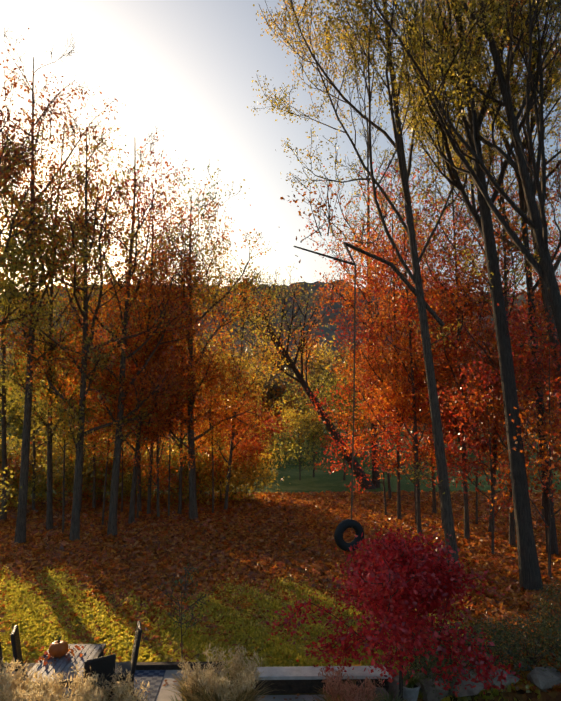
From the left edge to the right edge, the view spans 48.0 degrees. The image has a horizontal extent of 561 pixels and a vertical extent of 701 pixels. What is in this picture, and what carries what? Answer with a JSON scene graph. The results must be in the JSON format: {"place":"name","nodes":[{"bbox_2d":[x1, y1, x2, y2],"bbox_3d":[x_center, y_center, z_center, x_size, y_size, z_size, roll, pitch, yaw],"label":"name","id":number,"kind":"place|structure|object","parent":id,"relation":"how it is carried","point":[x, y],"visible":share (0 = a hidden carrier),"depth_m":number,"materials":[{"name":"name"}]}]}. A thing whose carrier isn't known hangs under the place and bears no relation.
{"place":"outdoors","nodes":[
{"label":"outdoors","id":0,"kind":"place"},
{"bbox_2d":[0,657,27,699],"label":"grass","id":1,"kind":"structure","parent":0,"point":[14,676],"depth_m":9.41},
{"bbox_2d":[0,667,69,700],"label":"grass","id":2,"kind":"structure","parent":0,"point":[28,687],"depth_m":9.14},
{"bbox_2d":[21,662,118,700],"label":"grass","id":3,"kind":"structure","parent":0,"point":[50,695],"depth_m":9.08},
{"bbox_2d":[63,665,148,700],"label":"grass","id":4,"kind":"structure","parent":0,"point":[120,687],"depth_m":9.27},
{"bbox_2d":[5,669,327,700],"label":"patio","id":5,"kind":"structure","parent":0,"point":[164,695],"depth_m":10.93,"materials":[{"name":"stone"}]},
{"bbox_2d":[56,670,165,700],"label":"rug","id":6,"kind":"object","parent":5,"relation":"on","point":[154,678],"visible":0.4,"depth_m":11.40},
{"bbox_2d":[10,625,40,690],"bbox_3d":[-4.315,5.391,10.882,0.622,1.176,0.500,1,-4,-15],"label":"chair","id":7,"kind":"object","parent":6,"relation":"on","point":[16,645],"visible":0.23,"depth_m":10.75,"materials":[{"name":"wicker"}]},
{"bbox_2d":[23,644,105,688],"bbox_3d":[-3.656,5.527,10.520,1.085,0.853,1.500,0,-4,-1],"label":"table","id":8,"kind":"object","parent":6,"relation":"on","point":[90,651],"depth_m":10.54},
{"bbox_2d":[49,635,68,657],"bbox_3d":[-3.793,5.046,10.772,0.338,0.329,0.322,0,-4,-1],"label":"pumpkin","id":9,"kind":"object","parent":8,"relation":"on","point":[58,648],"visible":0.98,"depth_m":10.67,"materials":[{"name":"orange"}]},
{"bbox_2d":[74,654,115,700],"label":"chair","id":10,"kind":"object","parent":6,"relation":"on","point":[104,665],"visible":0.46,"depth_m":9.69,"materials":[{"name":"wicker"}]},
{"bbox_2d":[113,621,141,699],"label":"chair","id":11,"kind":"object","parent":6,"relation":"on","point":[130,666],"visible":0.48,"depth_m":10.79,"materials":[{"name":"wicker"}]},
{"bbox_2d":[161,656,220,700],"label":"grass","id":12,"kind":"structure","parent":5,"relation":"on","point":[184,686],"depth_m":10.41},
{"bbox_2d":[179,644,284,700],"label":"grass","id":13,"kind":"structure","parent":5,"relation":"on","point":[236,686],"depth_m":9.82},
{"bbox_2d":[254,666,391,693],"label":"timber wall","id":14,"kind":"structure","parent":5,"relation":"on","point":[298,679],"depth_m":10.97,"materials":[{"name":"wood"}]},
{"bbox_2d":[308,663,385,700],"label":"pink grass","id":15,"kind":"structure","parent":5,"relation":"on","point":[346,692],"depth_m":9.78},
{"bbox_2d":[374,687,409,700],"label":"green grass","id":16,"kind":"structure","parent":5,"relation":"on","point":[390,698],"depth_m":10.37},
{"bbox_2d":[0,403,560,700],"bbox_3d":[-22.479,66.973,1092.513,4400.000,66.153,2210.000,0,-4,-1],"label":"ground","id":17,"kind":"structure","parent":0,"point":[320,481],"depth_m":39.68,"materials":[{"name":"plant"}]},
{"bbox_2d":[0,439,28,500],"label":"bush","id":18,"kind":"object","parent":17,"relation":"on","point":[7,448],"visible":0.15,"depth_m":30.97,"materials":[{"name":"yellow plant"}]},
{"bbox_2d":[0,434,54,500],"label":"bush","id":19,"kind":"object","parent":17,"relation":"on","point":[15,482],"visible":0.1,"depth_m":30.83,"materials":[{"name":"yellow plant"}]},
{"bbox_2d":[0,349,66,425],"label":"tree","id":20,"kind":"object","parent":17,"relation":"on","point":[11,374],"visible":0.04,"depth_m":59.84,"materials":[{"name":"yellow plant"}]},
{"bbox_2d":[0,434,83,511],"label":"bush","id":21,"kind":"object","parent":17,"relation":"on","point":[14,501],"visible":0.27,"depth_m":29.71,"materials":[{"name":"yellow plant"}]},
{"bbox_2d":[0,191,91,509],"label":"tree","id":22,"kind":"object","parent":17,"relation":"on","point":[33,465],"visible":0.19,"depth_m":28.66,"materials":[{"name":"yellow plant"}]},
{"bbox_2d":[0,367,92,456],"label":"tree","id":23,"kind":"object","parent":17,"relation":"on","point":[18,417],"visible":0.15,"depth_m":42.06,"materials":[{"name":"yellow plant"}]},
{"bbox_2d":[0,70,111,515],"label":"tree","id":24,"kind":"object","parent":17,"relation":"on","point":[10,287],"visible":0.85,"depth_m":20.61,"materials":[{"name":"orange plant"}]},
{"bbox_2d":[0,128,113,519],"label":"tree","id":25,"kind":"object","parent":17,"relation":"on","point":[3,512],"visible":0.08,"depth_m":26.29,"materials":[{"name":"orange plant"}]},
{"bbox_2d":[0,28,125,543],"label":"tree","id":26,"kind":"object","parent":17,"relation":"on","point":[20,534],"visible":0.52,"depth_m":22.91,"materials":[{"name":"orange plant"}]},
{"bbox_2d":[7,415,121,507],"bbox_3d":[-10.191,5.755,29.937,4.391,5.352,5.480,-2,-5,30],"label":"bush","id":27,"kind":"object","parent":17,"relation":"on","point":[59,450],"visible":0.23,"depth_m":29.04,"materials":[{"name":"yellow plant"}]},
{"bbox_2d":[0,326,133,531],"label":"tree","id":28,"kind":"object","parent":17,"relation":"on","point":[48,401],"visible":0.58,"depth_m":23.40,"materials":[{"name":"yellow plant"}]},
{"bbox_2d":[0,104,144,529],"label":"tree","id":29,"kind":"object","parent":17,"relation":"on","point":[49,511],"visible":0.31,"depth_m":24.25,"materials":[{"name":"orange plant"}]},
{"bbox_2d":[4,211,165,508],"bbox_3d":[-8.165,0.412,28.642,6.447,14.300,8.213,0,-4,-1],"label":"tree","id":30,"kind":"object","parent":17,"relation":"on","point":[94,482],"visible":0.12,"depth_m":28.91,"materials":[{"name":"orange plant"}]},
{"bbox_2d":[38,449,134,505],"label":"bush","id":31,"kind":"object","parent":17,"relation":"on","point":[88,498],"visible":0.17,"depth_m":30.12,"materials":[{"name":"orange plant"}]},
{"bbox_2d":[40,432,144,502],"bbox_3d":[-8.560,5.876,30.375,4.591,4.788,4.284,0,-4,-1],"label":"bush","id":32,"kind":"object","parent":17,"relation":"on","point":[88,475],"visible":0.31,"depth_m":29.89,"materials":[{"name":"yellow plant"}]},
{"bbox_2d":[0,103,191,540],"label":"tree","id":33,"kind":"object","parent":17,"relation":"on","point":[79,442],"visible":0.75,"depth_m":22.97,"materials":[{"name":"orange plant"}]},
{"bbox_2d":[37,379,161,511],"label":"tree","id":34,"kind":"object","parent":17,"relation":"on","point":[58,426],"visible":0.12,"depth_m":27.59,"materials":[{"name":"orange plant"}]},
{"bbox_2d":[0,127,214,536],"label":"tree","id":35,"kind":"object","parent":17,"relation":"on","point":[113,505],"visible":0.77,"depth_m":23.91,"materials":[{"name":"orange plant"}]},
{"bbox_2d":[45,324,183,524],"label":"tree","id":36,"kind":"object","parent":17,"relation":"on","point":[73,381],"visible":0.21,"depth_m":25.27,"materials":[{"name":"orange plant"}]},
{"bbox_2d":[4,661,224,670],"bbox_3d":[-7.469,6.034,11.913,12.800,0.140,0.150,0,-4,-1],"label":"patio edging","id":37,"kind":"object","parent":17,"relation":"on","point":[157,666],"visible":0.1,"depth_m":11.96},
{"bbox_2d":[71,368,183,511],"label":"tree","id":38,"kind":"object","parent":17,"relation":"on","point":[112,443],"visible":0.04,"depth_m":27.95,"materials":[{"name":"orange plant"}]},
{"bbox_2d":[67,248,204,510],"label":"tree","id":39,"kind":"object","parent":17,"relation":"on","point":[140,501],"visible":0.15,"depth_m":27.85,"materials":[{"name":"orange plant"}]},
{"bbox_2d":[96,430,176,501],"bbox_3d":[-7.481,5.959,31.493,5.764,4.438,4.457,-2,-5,31],"label":"bush","id":40,"kind":"object","parent":17,"relation":"on","point":[125,458],"visible":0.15,"depth_m":31.17,"materials":[{"name":"plant"}]},
{"bbox_2d":[64,332,219,517],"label":"tree","id":41,"kind":"object","parent":17,"relation":"on","point":[137,515],"visible":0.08,"depth_m":26.58,"materials":[{"name":"orange plant"}]},
{"bbox_2d":[108,439,186,499],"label":"bush","id":42,"kind":"object","parent":17,"relation":"on","point":[145,456],"visible":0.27,"depth_m":30.79,"materials":[{"name":"plant"}]},
{"bbox_2d":[65,162,230,523],"bbox_3d":[-5.062,-0.141,26.208,6.269,15.045,6.752,0,-4,-1],"label":"tree","id":43,"kind":"object","parent":17,"relation":"on","point":[131,518],"visible":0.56,"depth_m":25.25,"materials":[{"name":"orange plant"}]},
{"bbox_2d":[77,206,239,513],"bbox_3d":[-5.369,0.522,27.736,7.246,13.912,6.668,2,-4,-25],"label":"tree","id":44,"kind":"object","parent":17,"relation":"on","point":[152,446],"visible":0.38,"depth_m":26.97,"materials":[{"name":"orange plant"}]},
{"bbox_2d":[89,238,234,516],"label":"tree","id":45,"kind":"object","parent":17,"relation":"on","point":[158,439],"visible":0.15,"depth_m":26.52,"materials":[{"name":"orange plant"}]},
{"bbox_2d":[128,343,222,515],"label":"tree","id":46,"kind":"object","parent":17,"relation":"on","point":[193,413],"visible":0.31,"depth_m":26.43,"materials":[{"name":"orange plant"}]},
{"bbox_2d":[91,222,264,513],"bbox_3d":[-4.441,0.893,28.026,7.423,13.195,6.481,0,-4,-1],"label":"tree","id":47,"kind":"object","parent":17,"relation":"on","point":[181,464],"visible":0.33,"depth_m":27.37,"materials":[{"name":"orange plant"}]},
{"bbox_2d":[157,563,208,658],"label":"sapling","id":48,"kind":"object","parent":17,"relation":"on","point":[181,600],"visible":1,"depth_m":12.44,"materials":[{"name":"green plant"}]},
{"bbox_2d":[97,158,283,519],"bbox_3d":[-4.349,-0.486,27.293,9.052,15.854,6.052,0,-4,-1],"label":"tree","id":49,"kind":"object","parent":17,"relation":"on","point":[193,509],"visible":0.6,"depth_m":26.81,"materials":[{"name":"orange plant"}]},
{"bbox_2d":[141,436,241,505],"bbox_3d":[-4.345,5.865,30.375,5.027,4.067,4.011,0,-4,-1],"label":"shrub","id":50,"kind":"object","parent":17,"relation":"on","point":[173,477],"visible":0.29,"depth_m":29.70,"materials":[{"name":"plant"}]},
{"bbox_2d":[154,441,243,503],"bbox_3d":[-3.930,5.993,31.061,4.034,3.491,5.365,-3,-5,40],"label":"shrub","id":51,"kind":"object","parent":17,"relation":"on","point":[184,474],"visible":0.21,"depth_m":30.07,"materials":[{"name":"plant"}]},
{"bbox_2d":[151,429,277,507],"bbox_3d":[-3.024,5.723,30.347,5.853,4.029,5.158,0,-4,-1],"label":"bush","id":52,"kind":"object","parent":17,"relation":"on","point":[235,455],"visible":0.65,"depth_m":29.54,"materials":[{"name":"plant"}]},
{"bbox_2d":[172,346,261,512],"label":"tree","id":53,"kind":"object","parent":17,"relation":"on","point":[221,409],"visible":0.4,"depth_m":26.91,"materials":[{"name":"orange plant"}]},
{"bbox_2d":[177,351,276,445],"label":"tree","id":54,"kind":"object","parent":17,"relation":"on","point":[207,398],"depth_m":57.75,"materials":[{"name":"orange plant"}]},
{"bbox_2d":[175,257,302,510],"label":"tree","id":55,"kind":"object","parent":17,"relation":"on","point":[267,354],"visible":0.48,"depth_m":28.05,"materials":[{"name":"orange plant"}]},
{"bbox_2d":[194,393,292,493],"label":"tree","id":56,"kind":"object","parent":17,"relation":"on","point":[254,436],"visible":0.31,"depth_m":31.05,"materials":[{"name":"orange plant"}]},
{"bbox_2d":[194,351,296,455],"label":"tree","id":57,"kind":"object","parent":17,"relation":"on","point":[267,400],"visible":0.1,"depth_m":50.63,"materials":[{"name":"yellow plant"}]},
{"bbox_2d":[196,434,304,500],"bbox_3d":[-1.633,5.974,31.619,4.523,3.894,4.800,-2,-5,27],"label":"shrub","id":58,"kind":"object","parent":17,"relation":"on","point":[269,473],"visible":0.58,"depth_m":31.13,"materials":[{"name":"yellow plant"}]},
{"bbox_2d":[232,335,288,372],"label":"tree","id":59,"kind":"object","parent":17,"relation":"on","point":[252,350],"visible":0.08,"depth_m":76.08,"materials":[{"name":"yellow plant"}]},
{"bbox_2d":[0,558,540,700],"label":"lawn grass","id":60,"kind":"structure","parent":17,"relation":"on","point":[260,636],"depth_m":14.10,"materials":[{"name":"plant"}]},
{"bbox_2d":[220,354,320,453],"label":"tree","id":61,"kind":"object","parent":17,"relation":"on","point":[280,389],"visible":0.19,"depth_m":52.33,"materials":[{"name":"yellow plant"}]},
{"bbox_2d":[0,280,542,418],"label":"hill forest","id":62,"kind":"object","parent":17,"relation":"on","point":[325,320],"visible":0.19,"depth_m":174.45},
{"bbox_2d":[234,340,310,427],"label":"tree","id":63,"kind":"object","parent":17,"relation":"on","point":[261,351],"visible":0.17,"depth_m":67.10,"materials":[{"name":"yellow plant"}]},
{"bbox_2d":[0,490,560,699],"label":"leaf litter","id":64,"kind":"object","parent":17,"relation":"on","point":[148,541],"visible":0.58,"depth_m":20.83,"materials":[{"name":"plant"}]},
{"bbox_2d":[211,262,376,488],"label":"tree","id":65,"kind":"object","parent":17,"relation":"on","point":[291,366],"visible":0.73,"depth_m":35.06,"materials":[{"name":"brown plant"}]},
{"bbox_2d":[264,398,333,479],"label":"tree","id":66,"kind":"object","parent":17,"relation":"on","point":[299,442],"visible":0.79,"depth_m":37.93,"materials":[{"name":"yellow plant"}]},
{"bbox_2d":[278,356,347,476],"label":"tree","id":67,"kind":"object","parent":17,"relation":"on","point":[314,390],"visible":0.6,"depth_m":39.85,"materials":[{"name":"yellow plant"}]},
{"bbox_2d":[282,333,347,435],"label":"tree","id":68,"kind":"object","parent":17,"relation":"on","point":[320,362],"visible":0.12,"depth_m":72.88,"materials":[{"name":"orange plant"}]},
{"bbox_2d":[297,331,387,479],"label":"tree","id":69,"kind":"object","parent":17,"relation":"on","point":[338,411],"visible":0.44,"depth_m":38.28,"materials":[{"name":"orange plant"}]},
{"bbox_2d":[313,334,416,455],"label":"tree","id":70,"kind":"object","parent":17,"relation":"on","point":[343,381],"visible":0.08,"depth_m":53.28,"materials":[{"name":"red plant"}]},
{"bbox_2d":[308,101,430,487],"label":"tree","id":71,"kind":"object","parent":17,"relation":"on","point":[375,474],"visible":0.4,"depth_m":36.00,"materials":[{"name":"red plant"}]},
{"bbox_2d":[315,197,434,498],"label":"tree","id":72,"kind":"object","parent":17,"relation":"on","point":[388,474],"visible":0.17,"depth_m":31.28,"materials":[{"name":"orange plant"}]},
{"bbox_2d":[301,345,452,514],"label":"tree","id":73,"kind":"object","parent":17,"relation":"on","point":[347,371],"visible":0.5,"depth_m":27.13,"materials":[{"name":"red plant"}]},
{"bbox_2d":[368,687,393,700],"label":"rock","id":74,"kind":"object","parent":17,"relation":"on","point":[378,690],"visible":0.4,"depth_m":10.60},
{"bbox_2d":[301,158,472,519],"bbox_3d":[4.520,-0.404,25.707,7.397,15.417,5.793,0,-4,-1],"label":"tree","id":75,"kind":"object","parent":17,"relation":"on","point":[366,334],"visible":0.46,"depth_m":25.58,"materials":[{"name":"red plant"}]},
{"bbox_2d":[264,521,520,700],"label":"japanese maple","id":76,"kind":"object","parent":17,"relation":"on","point":[405,574],"visible":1,"depth_m":9.98,"materials":[{"name":"red plant"}]},
{"bbox_2d":[247,0,539,587],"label":"tree","id":77,"kind":"object","parent":17,"relation":"on","point":[440,455],"visible":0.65,"depth_m":17.95,"materials":[{"name":"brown plant"}]},
{"bbox_2d":[275,165,444,326],"bbox_3d":[1.662,-2.979,17.122,5.514,4.520,2.988,4,-6,-44],"label":"swing limb","id":78,"kind":"object","parent":77,"relation":"attached to","point":[436,317],"visible":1,"depth_m":17.45,"materials":[{"name":"brown plant"}]},
{"bbox_2d":[334,265,363,551],"bbox_3d":[1.734,1.419,16.083,0.799,7.280,0.244,2,-4,-23],"label":"tire swing","id":79,"kind":"object","parent":78,"relation":"hanging from","point":[342,527],"visible":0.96,"depth_m":15.86,"materials":[{"name":"rubber"}]},
{"bbox_2d":[326,300,461,523],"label":"tree","id":80,"kind":"object","parent":17,"relation":"on","point":[424,451],"visible":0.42,"depth_m":25.16,"materials":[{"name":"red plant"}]},
{"bbox_2d":[387,676,405,700],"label":"rock","id":81,"kind":"object","parent":17,"relation":"on","point":[393,686],"visible":0.17,"depth_m":10.90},
{"bbox_2d":[322,130,498,533],"bbox_3d":[5.279,-0.632,24.930,7.095,15.822,7.274,0,-4,-1],"label":"tree","id":82,"kind":"object","parent":17,"relation":"on","point":[400,402],"visible":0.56,"depth_m":24.07,"materials":[{"name":"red plant"}]},
{"bbox_2d":[403,683,419,700],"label":"white pot","id":83,"kind":"object","parent":17,"relation":"on","point":[412,693],"visible":0.44,"depth_m":10.66,"materials":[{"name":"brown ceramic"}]},
{"bbox_2d":[398,666,424,687],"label":"pot plant","id":84,"kind":"object","parent":83,"relation":"on","point":[412,681],"visible":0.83,"depth_m":10.76,"materials":[{"name":"green plant"}]},
{"bbox_2d":[347,178,484,512],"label":"tree","id":85,"kind":"object","parent":17,"relation":"on","point":[434,509],"visible":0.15,"depth_m":27.23,"materials":[{"name":"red plant"}]},
{"bbox_2d":[395,622,450,663],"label":"shrub","id":86,"kind":"object","parent":17,"relation":"on","point":[424,644],"visible":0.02,"depth_m":12.25,"materials":[{"name":"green plant"}]},
{"bbox_2d":[413,672,450,700],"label":"rock","id":87,"kind":"object","parent":17,"relation":"on","point":[430,694],"visible":0.54,"depth_m":10.86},
{"bbox_2d":[403,645,466,698],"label":"shrub","id":88,"kind":"object","parent":17,"relation":"on","point":[433,663],"visible":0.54,"depth_m":11.12,"materials":[{"name":"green plant"}]},
{"bbox_2d":[353,284,520,528],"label":"tree","id":89,"kind":"object","parent":17,"relation":"on","point":[402,352],"visible":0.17,"depth_m":24.58,"materials":[{"name":"red plant"}]},
{"bbox_2d":[399,331,478,448],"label":"tree","id":90,"kind":"object","parent":17,"relation":"on","point":[439,384],"visible":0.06,"depth_m":56.35,"materials":[{"name":"red plant"}]},
{"bbox_2d":[329,0,560,448],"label":"tree","id":91,"kind":"object","parent":17,"relation":"on","point":[536,222],"visible":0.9,"depth_m":16.31,"materials":[{"name":"yellow plant"}]},
{"bbox_2d":[415,619,498,689],"bbox_3d":[3.274,5.549,11.764,1.611,1.182,1.588,0,-4,-1],"label":"shrub","id":92,"kind":"object","parent":17,"relation":"on","point":[467,662],"visible":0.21,"depth_m":11.66,"materials":[{"name":"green plant"}]},
{"bbox_2d":[374,94,540,539],"bbox_3d":[6.382,-1.543,22.741,5.843,17.346,6.434,-1,-4,16],"label":"tree","id":93,"kind":"object","parent":17,"relation":"on","point":[457,274],"visible":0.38,"depth_m":22.51,"materials":[{"name":"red plant"}]},
{"bbox_2d":[442,666,483,696],"bbox_3d":[3.239,5.946,11.329,0.796,0.321,1.154,0,-4,-1],"label":"rock","id":94,"kind":"object","parent":17,"relation":"on","point":[470,691],"visible":0.42,"depth_m":10.93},
{"bbox_2d":[376,0,560,431],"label":"tree","id":95,"kind":"object","parent":17,"relation":"on","point":[546,300],"visible":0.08,"depth_m":20.26,"materials":[{"name":"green plant"}]},
{"bbox_2d":[383,0,560,590],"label":"tree","id":96,"kind":"object","parent":17,"relation":"on","point":[530,578],"visible":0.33,"depth_m":17.58,"materials":[{"name":"brown plant"}]},
{"bbox_2d":[403,297,546,523],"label":"tree","id":97,"kind":"object","parent":17,"relation":"on","point":[476,482],"visible":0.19,"depth_m":24.96,"materials":[{"name":"red plant"}]},
{"bbox_2d":[404,322,560,554],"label":"tree","id":98,"kind":"object","parent":17,"relation":"on","point":[453,397],"visible":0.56,"depth_m":20.60,"materials":[{"name":"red plant"}]},
{"bbox_2d":[409,44,560,546],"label":"tree","id":99,"kind":"object","parent":17,"relation":"on","point":[512,538],"visible":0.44,"depth_m":21.31,"materials":[{"name":"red plant"}]},
{"bbox_2d":[424,0,560,554],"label":"tree","id":100,"kind":"object","parent":17,"relation":"on","point":[554,543],"visible":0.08,"depth_m":20.85,"materials":[{"name":"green plant"}]},
{"bbox_2d":[453,609,531,675],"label":"shrub","id":101,"kind":"object","parent":17,"relation":"on","point":[507,643],"visible":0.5,"depth_m":12.01,"materials":[{"name":"green plant"}]},
{"bbox_2d":[426,108,560,531],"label":"tree","id":102,"kind":"object","parent":17,"relation":"on","point":[522,354],"visible":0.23,"depth_m":23.79,"materials":[{"name":"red plant"}]},
{"bbox_2d":[467,663,519,691],"bbox_3d":[3.838,5.983,11.531,0.931,0.391,0.620,-3,-5,35],"label":"rock","id":103,"kind":"object","parent":17,"relation":"on","point":[510,678],"visible":0.29,"depth_m":11.28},
{"bbox_2d":[444,301,560,577],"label":"tree","id":104,"kind":"object","parent":17,"relation":"on","point":[549,426],"visible":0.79,"depth_m":18.14,"materials":[{"name":"red plant"}]},
{"bbox_2d":[452,256,560,526],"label":"tree","id":105,"kind":"object","parent":17,"relation":"on","point":[512,290],"visible":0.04,"depth_m":24.77,"materials":[{"name":"red plant"}]},
{"bbox_2d":[466,156,560,517],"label":"tree","id":106,"kind":"object","parent":17,"relation":"on","point":[557,278],"visible":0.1,"depth_m":27.25,"materials":[{"name":"orange plant"}]},
{"bbox_2d":[481,271,560,515],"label":"tree","id":107,"kind":"object","parent":17,"relation":"on","point":[544,325],"visible":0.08,"depth_m":23.33,"materials":[{"name":"red plant"}]},
{"bbox_2d":[486,610,560,676],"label":"shrub","id":108,"kind":"object","parent":17,"relation":"on","point":[531,658],"visible":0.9,"depth_m":12.11,"materials":[{"name":"green plant"}]},
{"bbox_2d":[524,607,560,667],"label":"shrub","id":109,"kind":"object","parent":17,"relation":"on","point":[552,624],"visible":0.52,"depth_m":12.45,"materials":[{"name":"green plant"}]},
{"bbox_2d":[526,575,560,638],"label":"shrub","id":110,"kind":"object","parent":17,"relation":"on","point":[551,603],"visible":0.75,"depth_m":14.21,"materials":[{"name":"green plant"}]},
{"bbox_2d":[527,666,560,691],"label":"rock","id":111,"kind":"object","parent":17,"relation":"on","point":[540,679],"visible":0.94,"depth_m":11.31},
{"bbox_2d":[0,0,560,293],"label":"sky","id":112,"kind":"structure","parent":0,"point":[185,69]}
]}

